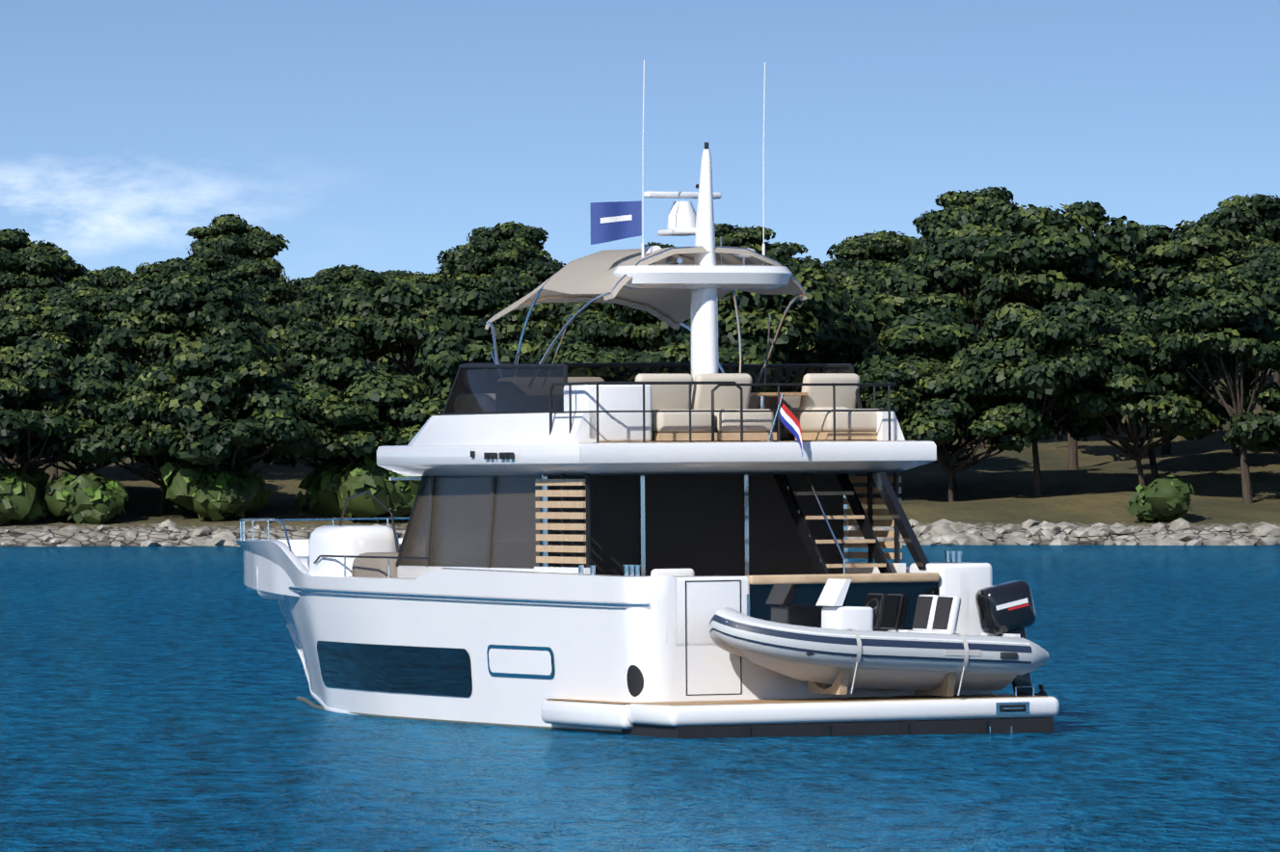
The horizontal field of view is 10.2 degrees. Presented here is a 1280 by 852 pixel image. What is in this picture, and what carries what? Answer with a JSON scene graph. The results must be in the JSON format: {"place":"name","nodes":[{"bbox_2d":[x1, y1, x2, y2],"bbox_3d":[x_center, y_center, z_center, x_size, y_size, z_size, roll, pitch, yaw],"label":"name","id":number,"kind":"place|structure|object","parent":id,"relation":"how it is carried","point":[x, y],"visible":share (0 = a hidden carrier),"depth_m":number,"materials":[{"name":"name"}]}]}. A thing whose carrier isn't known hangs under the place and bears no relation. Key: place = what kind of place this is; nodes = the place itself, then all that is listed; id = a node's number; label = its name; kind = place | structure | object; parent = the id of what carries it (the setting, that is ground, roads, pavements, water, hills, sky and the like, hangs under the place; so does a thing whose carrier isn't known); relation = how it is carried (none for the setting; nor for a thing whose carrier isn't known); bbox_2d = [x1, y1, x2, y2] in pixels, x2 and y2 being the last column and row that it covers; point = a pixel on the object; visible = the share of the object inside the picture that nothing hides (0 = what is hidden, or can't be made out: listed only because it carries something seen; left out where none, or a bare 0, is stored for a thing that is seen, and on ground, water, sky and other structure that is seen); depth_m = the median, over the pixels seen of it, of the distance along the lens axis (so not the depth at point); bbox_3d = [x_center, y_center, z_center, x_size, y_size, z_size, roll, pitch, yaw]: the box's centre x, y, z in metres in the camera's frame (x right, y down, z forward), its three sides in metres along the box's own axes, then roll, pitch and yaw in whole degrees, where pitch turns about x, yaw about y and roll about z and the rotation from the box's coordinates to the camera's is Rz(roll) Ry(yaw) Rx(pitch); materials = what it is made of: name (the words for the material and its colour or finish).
{"place":"outdoors","nodes":[
{"label":"outdoors","id":0,"kind":"place"},
{"bbox_2d":[0,544,1279,851],"bbox_3d":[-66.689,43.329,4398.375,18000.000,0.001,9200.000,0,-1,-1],"label":"sea water","id":1,"kind":"structure","parent":0,"point":[148,701],"depth_m":83.41,"materials":[{"name":"blue liquid"}]},
{"bbox_2d":[235,59,1059,738],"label":"motor yacht","id":2,"kind":"object","parent":1,"relation":"on","point":[655,549],"visible":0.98,"depth_m":92.77,"materials":[{"name":"white plastic"}]},
{"bbox_2d":[0,356,1279,546],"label":"shore terrain","id":3,"kind":"structure","parent":0,"point":[997,501],"depth_m":417.06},
{"bbox_2d":[0,471,39,526],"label":"bush","id":4,"kind":"object","parent":3,"relation":"on","point":[23,495],"visible":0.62,"depth_m":403.35,"materials":[{"name":"green plant"}]},
{"bbox_2d":[0,463,55,524],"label":"bush","id":5,"kind":"object","parent":3,"relation":"on","point":[36,476],"visible":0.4,"depth_m":405.18,"materials":[{"name":"green plant"}]},
{"bbox_2d":[0,228,76,296],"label":"broadleaf tree","id":6,"kind":"object","parent":3,"relation":"on","point":[25,262],"visible":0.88,"depth_m":515.14,"materials":[{"name":"green plant"}]},
{"bbox_2d":[0,286,77,319],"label":"tree","id":7,"kind":"object","parent":3,"relation":"on","point":[21,294],"visible":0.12,"depth_m":488.34,"materials":[{"name":"green plant"}]},
{"bbox_2d":[0,295,106,480],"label":"broadleaf tree","id":8,"kind":"object","parent":3,"relation":"on","point":[65,327],"visible":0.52,"depth_m":423.99,"materials":[{"name":"broad green leaves"},{"name":"bark"}]},
{"bbox_2d":[0,335,112,472],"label":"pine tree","id":9,"kind":"object","parent":3,"relation":"on","point":[29,371],"visible":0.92,"depth_m":404.82,"materials":[{"name":"green plant"}]},
{"bbox_2d":[53,279,71,290],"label":"broadleaf tree","id":10,"kind":"object","parent":3,"relation":"on","point":[66,284],"visible":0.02,"depth_m":567.52,"materials":[{"name":"green plant"}]},
{"bbox_2d":[0,351,150,477],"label":"broadleaf tree","id":11,"kind":"object","parent":3,"relation":"on","point":[113,369],"visible":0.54,"depth_m":405.46,"materials":[{"name":"green plant"}]},
{"bbox_2d":[59,258,107,292],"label":"tree","id":12,"kind":"object","parent":3,"relation":"on","point":[75,277],"visible":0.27,"depth_m":591.55,"materials":[{"name":"green plant"}]},
{"bbox_2d":[44,471,128,524],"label":"bush","id":13,"kind":"object","parent":3,"relation":"on","point":[89,497],"visible":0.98,"depth_m":404.15,"materials":[{"name":"green plant"}]},
{"bbox_2d":[50,286,133,326],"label":"tree","id":14,"kind":"object","parent":3,"relation":"on","point":[109,307],"visible":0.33,"depth_m":460.26,"materials":[{"name":"green plant"}]},
{"bbox_2d":[89,322,118,339],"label":"broadleaf tree","id":15,"kind":"object","parent":3,"relation":"on","point":[108,327],"visible":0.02,"depth_m":439.09,"materials":[{"name":"green plant"}]},
{"bbox_2d":[84,266,134,292],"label":"tree","id":16,"kind":"object","parent":3,"relation":"on","point":[115,278],"visible":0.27,"depth_m":622.01,"materials":[{"name":"green plant"}]},
{"bbox_2d":[118,261,167,294],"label":"tree","id":17,"kind":"object","parent":3,"relation":"on","point":[143,272],"visible":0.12,"depth_m":570.25,"materials":[{"name":"green plant"}]},
{"bbox_2d":[131,356,160,367],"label":"pine tree","id":18,"kind":"object","parent":3,"relation":"on","point":[145,360],"depth_m":429.49,"materials":[{"name":"green plant"}]},
{"bbox_2d":[138,359,171,491],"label":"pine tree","id":19,"kind":"object","parent":3,"relation":"on","point":[159,363],"depth_m":415.52,"materials":[{"name":"green plant"}]},
{"bbox_2d":[81,370,264,514],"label":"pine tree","id":20,"kind":"object","parent":3,"relation":"on","point":[138,402],"visible":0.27,"depth_m":405.13,"materials":[{"name":"green plant"}]},
{"bbox_2d":[86,270,283,368],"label":"broadleaf tree","id":21,"kind":"object","parent":3,"relation":"on","point":[183,311],"visible":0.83,"depth_m":420.71,"materials":[{"name":"broad green leaves"},{"name":"bark"}]},
{"bbox_2d":[141,250,270,307],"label":"broadleaf tree","id":22,"kind":"object","parent":3,"relation":"on","point":[212,266],"visible":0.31,"depth_m":499.99,"materials":[{"name":"broad green leaves"},{"name":"bark"}]},
{"bbox_2d":[153,252,266,303],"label":"broadleaf tree","id":23,"kind":"object","parent":3,"relation":"on","point":[191,258],"depth_m":531.65,"materials":[{"name":"green plant"}]},
{"bbox_2d":[159,458,270,521],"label":"bush","id":24,"kind":"object","parent":3,"relation":"on","point":[214,493],"visible":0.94,"depth_m":406.24,"materials":[{"name":"green plant"}]},
{"bbox_2d":[134,291,302,373],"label":"tree","id":25,"kind":"object","parent":3,"relation":"on","point":[277,315],"depth_m":436.34,"materials":[{"name":"green plant"}]},
{"bbox_2d":[132,335,334,521],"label":"broadleaf tree","id":26,"kind":"object","parent":3,"relation":"on","point":[252,380],"visible":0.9,"depth_m":405.25,"materials":[{"name":"green plant"}]},
{"bbox_2d":[185,213,290,266],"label":"broadleaf tree","id":27,"kind":"object","parent":3,"relation":"on","point":[232,234],"visible":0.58,"depth_m":589.57,"materials":[{"name":"broad green leaves"},{"name":"bark"}]},
{"bbox_2d":[221,253,300,306],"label":"broadleaf tree","id":28,"kind":"object","parent":3,"relation":"on","point":[271,284],"visible":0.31,"depth_m":556.10,"materials":[{"name":"green plant"}]},
{"bbox_2d":[277,274,290,282],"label":"broadleaf tree","id":29,"kind":"object","parent":3,"relation":"on","point":[282,278],"depth_m":631.80,"materials":[{"name":"green plant"}]},
{"bbox_2d":[265,296,315,318],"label":"broadleaf tree","id":30,"kind":"object","parent":3,"relation":"on","point":[298,305],"visible":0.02,"depth_m":495.12,"materials":[{"name":"green plant"}]},
{"bbox_2d":[271,314,323,382],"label":"broadleaf tree","id":31,"kind":"object","parent":3,"relation":"on","point":[306,323],"visible":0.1,"depth_m":459.13,"materials":[{"name":"green plant"}]},
{"bbox_2d":[253,326,367,463],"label":"broadleaf tree","id":32,"kind":"object","parent":3,"relation":"on","point":[298,345],"visible":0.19,"depth_m":432.79,"materials":[{"name":"green plant"}]},
{"bbox_2d":[294,455,356,517],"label":"bush","id":33,"kind":"object","parent":3,"relation":"on","point":[317,484],"visible":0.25,"depth_m":408.98,"materials":[{"name":"green plant"}]},
{"bbox_2d":[278,264,382,307],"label":"broadleaf tree","id":34,"kind":"object","parent":3,"relation":"on","point":[298,283],"visible":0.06,"depth_m":541.65,"materials":[{"name":"green plant"}]},
{"bbox_2d":[255,352,407,468],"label":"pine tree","id":35,"kind":"object","parent":3,"relation":"on","point":[338,374],"visible":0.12,"depth_m":411.40,"materials":[{"name":"green plant"}]},
{"bbox_2d":[292,286,389,365],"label":"tree","id":36,"kind":"object","parent":3,"relation":"on","point":[321,309],"visible":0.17,"depth_m":469.03,"materials":[{"name":"green plant"}]},
{"bbox_2d":[300,266,385,296],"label":"broadleaf tree","id":37,"kind":"object","parent":3,"relation":"on","point":[353,278],"visible":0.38,"depth_m":529.90,"materials":[{"name":"green plant"}]},
{"bbox_2d":[293,369,447,464],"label":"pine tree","id":38,"kind":"object","parent":3,"relation":"on","point":[360,428],"visible":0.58,"depth_m":406.17,"materials":[{"name":"green plant"}]},
{"bbox_2d":[332,453,422,523],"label":"bush","id":39,"kind":"object","parent":3,"relation":"on","point":[396,498],"visible":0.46,"depth_m":406.58,"materials":[{"name":"green plant"}]},
{"bbox_2d":[367,350,409,374],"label":"pine tree","id":40,"kind":"object","parent":3,"relation":"on","point":[386,363],"visible":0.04,"depth_m":446.90,"materials":[{"name":"green plant"}]},
{"bbox_2d":[367,269,426,285],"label":"tree","id":41,"kind":"object","parent":3,"relation":"on","point":[393,276],"visible":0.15,"depth_m":596.23,"materials":[{"name":"green plant"}]},
{"bbox_2d":[382,512,410,522],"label":"bush","id":42,"kind":"object","parent":3,"relation":"on","point":[405,516],"depth_m":408.15,"materials":[{"name":"green plant"}]},
{"bbox_2d":[312,278,525,385],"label":"broadleaf tree","id":43,"kind":"object","parent":3,"relation":"on","point":[399,317],"visible":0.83,"depth_m":431.42,"materials":[{"name":"broad green leaves"},{"name":"bark"}]},
{"bbox_2d":[415,254,479,290],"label":"tree","id":44,"kind":"object","parent":3,"relation":"on","point":[435,277],"visible":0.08,"depth_m":550.51,"materials":[{"name":"green plant"}]},
{"bbox_2d":[384,328,531,431],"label":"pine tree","id":45,"kind":"object","parent":3,"relation":"on","point":[440,360],"visible":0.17,"depth_m":411.06,"materials":[{"name":"broad green leaves"},{"name":"bark"}]},
{"bbox_2d":[380,328,545,376],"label":"pine tree","id":46,"kind":"object","parent":3,"relation":"on","point":[529,333],"depth_m":438.15,"materials":[{"name":"green plant"}]},
{"bbox_2d":[436,237,536,289],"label":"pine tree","id":47,"kind":"object","parent":3,"relation":"on","point":[493,261],"visible":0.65,"depth_m":533.05,"materials":[{"name":"green plant"}]},
{"bbox_2d":[455,220,565,267],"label":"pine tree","id":48,"kind":"object","parent":3,"relation":"on","point":[529,237],"visible":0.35,"depth_m":607.38,"materials":[{"name":"green plant"}]},
{"bbox_2d":[476,262,561,341],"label":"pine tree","id":49,"kind":"object","parent":3,"relation":"on","point":[514,288],"visible":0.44,"depth_m":466.84,"materials":[{"name":"leaves"},{"name":"bark"}]},
{"bbox_2d":[533,353,576,363],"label":"pine tree","id":50,"kind":"object","parent":3,"relation":"on","point":[569,357],"depth_m":414.01,"materials":[{"name":"green plant"}]},
{"bbox_2d":[490,334,639,363],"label":"tree","id":51,"kind":"object","parent":3,"relation":"on","point":[532,351],"visible":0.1,"depth_m":424.09,"materials":[{"name":"green plant"}]},
{"bbox_2d":[547,346,630,363],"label":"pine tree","id":52,"kind":"object","parent":3,"relation":"on","point":[596,356],"visible":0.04,"depth_m":412.19,"materials":[{"name":"green plant"}]},
{"bbox_2d":[544,301,661,347],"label":"tree","id":53,"kind":"object","parent":3,"relation":"on","point":[562,312],"visible":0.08,"depth_m":455.21,"materials":[{"name":"green plant"}]},
{"bbox_2d":[565,302,673,352],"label":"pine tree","id":54,"kind":"object","parent":3,"relation":"on","point":[627,328],"visible":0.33,"depth_m":445.70,"materials":[{"name":"green plant"}]},
{"bbox_2d":[644,241,674,248],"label":"pine tree","id":55,"kind":"object","parent":3,"relation":"on","point":[662,246],"visible":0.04,"depth_m":647.94,"materials":[{"name":"green plant"}]},
{"bbox_2d":[623,332,744,364],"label":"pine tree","id":56,"kind":"object","parent":3,"relation":"on","point":[678,351],"visible":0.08,"depth_m":415.17,"materials":[{"name":"green plant"}]},
{"bbox_2d":[714,223,796,262],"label":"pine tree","id":57,"kind":"object","parent":3,"relation":"on","point":[752,237],"visible":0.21,"depth_m":590.07,"materials":[{"name":"green plant"}]},
{"bbox_2d":[720,338,789,364],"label":"tree","id":58,"kind":"object","parent":3,"relation":"on","point":[753,353],"visible":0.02,"depth_m":419.56,"materials":[{"name":"green plant"}]},
{"bbox_2d":[656,260,877,364],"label":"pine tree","id":59,"kind":"object","parent":3,"relation":"on","point":[819,319],"visible":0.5,"depth_m":421.83,"materials":[{"name":"green plant"}]},
{"bbox_2d":[764,240,825,269],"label":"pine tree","id":60,"kind":"object","parent":3,"relation":"on","point":[808,261],"visible":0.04,"depth_m":602.58,"materials":[{"name":"green plant"}]},
{"bbox_2d":[823,258,854,269],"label":"tree","id":61,"kind":"object","parent":3,"relation":"on","point":[840,263],"visible":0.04,"depth_m":610.78,"materials":[{"name":"green plant"}]},
{"bbox_2d":[776,288,933,476],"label":"broadleaf tree","id":62,"kind":"object","parent":3,"relation":"on","point":[872,308],"visible":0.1,"depth_m":436.09,"materials":[{"name":"green plant"}]},
{"bbox_2d":[812,266,900,318],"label":"tree","id":63,"kind":"object","parent":3,"relation":"on","point":[855,279],"visible":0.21,"depth_m":525.88,"materials":[{"name":"green plant"}]},
{"bbox_2d":[826,229,918,272],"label":"broadleaf tree","id":64,"kind":"object","parent":3,"relation":"on","point":[878,251],"visible":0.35,"depth_m":624.01,"materials":[{"name":"green plant"}]},
{"bbox_2d":[880,235,932,274],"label":"broadleaf tree","id":65,"kind":"object","parent":3,"relation":"on","point":[915,258],"visible":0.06,"depth_m":559.74,"materials":[{"name":"green plant"}]},
{"bbox_2d":[853,354,971,497],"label":"tree","id":66,"kind":"object","parent":3,"relation":"on","point":[876,368],"visible":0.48,"depth_m":422.76,"materials":[{"name":"green plant"}]},
{"bbox_2d":[912,246,934,269],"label":"broadleaf tree","id":67,"kind":"object","parent":3,"relation":"on","point":[928,254],"depth_m":539.57,"materials":[{"name":"green plant"}]},
{"bbox_2d":[877,223,1018,449],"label":"broadleaf tree","id":68,"kind":"object","parent":3,"relation":"on","point":[951,268],"visible":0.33,"depth_m":461.10,"materials":[{"name":"green plant"}]},
{"bbox_2d":[851,305,1053,497],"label":"broadleaf tree","id":69,"kind":"object","parent":3,"relation":"on","point":[940,335],"visible":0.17,"depth_m":428.61,"materials":[{"name":"green plant"}]},
{"bbox_2d":[862,353,1059,502],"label":"broadleaf tree","id":70,"kind":"object","parent":3,"relation":"on","point":[1017,426],"visible":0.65,"depth_m":421.21,"materials":[{"name":"green plant"}]},
{"bbox_2d":[912,186,1018,236],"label":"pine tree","id":71,"kind":"object","parent":3,"relation":"on","point":[985,200],"visible":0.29,"depth_m":611.45,"materials":[{"name":"green plant"}]},
{"bbox_2d":[921,210,1018,288],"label":"tree","id":72,"kind":"object","parent":3,"relation":"on","point":[933,234],"visible":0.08,"depth_m":506.75,"materials":[{"name":"green plant"}]},
{"bbox_2d":[964,285,1056,409],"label":"broadleaf tree","id":73,"kind":"object","parent":3,"relation":"on","point":[981,314],"depth_m":496.57,"materials":[{"name":"green plant"}]},
{"bbox_2d":[984,327,1063,439],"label":"broadleaf tree","id":74,"kind":"object","parent":3,"relation":"on","point":[1059,435],"depth_m":473.14,"materials":[{"name":"green plant"}]},
{"bbox_2d":[947,297,1143,496],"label":"broadleaf tree","id":75,"kind":"object","parent":3,"relation":"on","point":[1033,351],"visible":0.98,"depth_m":421.05,"materials":[{"name":"green plant"}]},
{"bbox_2d":[960,200,1148,470],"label":"broadleaf tree","id":76,"kind":"object","parent":3,"relation":"on","point":[1046,256],"visible":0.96,"depth_m":445.00,"materials":[{"name":"leaves"},{"name":"bark"}]},
{"bbox_2d":[1045,316,1255,488],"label":"broadleaf tree","id":77,"kind":"object","parent":3,"relation":"on","point":[1096,413],"visible":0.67,"depth_m":423.07,"materials":[{"name":"green plant"}]},
{"bbox_2d":[1126,474,1194,522],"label":"bush","id":78,"kind":"object","parent":3,"relation":"on","point":[1167,499],"visible":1,"depth_m":410.67,"materials":[{"name":"green plant"}]},
{"bbox_2d":[1092,304,1235,478],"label":"tree","id":79,"kind":"object","parent":3,"relation":"on","point":[1133,311],"visible":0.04,"depth_m":435.36,"materials":[{"name":"green plant"}]},
{"bbox_2d":[1125,224,1279,455],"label":"broadleaf tree","id":80,"kind":"object","parent":3,"relation":"on","point":[1163,258],"visible":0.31,"depth_m":455.44,"materials":[{"name":"leaves"},{"name":"bark"}]},
{"bbox_2d":[1138,266,1279,503],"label":"broadleaf tree","id":81,"kind":"object","parent":3,"relation":"on","point":[1220,324],"visible":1,"depth_m":419.64,"materials":[{"name":"leaves"},{"name":"bark"}]},
{"bbox_2d":[1173,192,1279,396],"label":"broadleaf tree","id":82,"kind":"object","parent":3,"relation":"on","point":[1255,221],"visible":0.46,"depth_m":524.42,"materials":[{"name":"green plant"}]},
{"bbox_2d":[1182,263,1279,456],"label":"tree","id":83,"kind":"object","parent":3,"relation":"on","point":[1270,273],"visible":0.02,"depth_m":445.01,"materials":[{"name":"green plant"}]},
{"bbox_2d":[1200,194,1279,220],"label":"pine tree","id":84,"kind":"object","parent":3,"relation":"on","point":[1234,200],"visible":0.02,"depth_m":556.52,"materials":[{"name":"green plant"}]},
{"bbox_2d":[1218,244,1279,413],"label":"broadleaf tree","id":85,"kind":"object","parent":3,"relation":"on","point":[1272,253],"visible":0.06,"depth_m":471.41,"materials":[{"name":"green plant"}]},
{"bbox_2d":[1222,378,1279,453],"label":"broadleaf tree","id":86,"kind":"object","parent":3,"relation":"on","point":[1261,432],"visible":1,"depth_m":419.99,"materials":[{"name":"green plant"}]},
{"bbox_2d":[1235,276,1279,377],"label":"broadleaf tree","id":87,"kind":"object","parent":3,"relation":"on","point":[1251,367],"visible":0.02,"depth_m":434.18,"materials":[{"name":"green plant"}]},
{"bbox_2d":[1239,243,1279,382],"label":"broadleaf tree","id":88,"kind":"object","parent":3,"relation":"on","point":[1276,377],"depth_m":501.48,"materials":[{"name":"green plant"}]},
{"bbox_2d":[0,0,1279,283],"label":"sky","id":89,"kind":"structure","parent":0,"point":[375,135],"materials":[{"name":"blue"}]}
]}

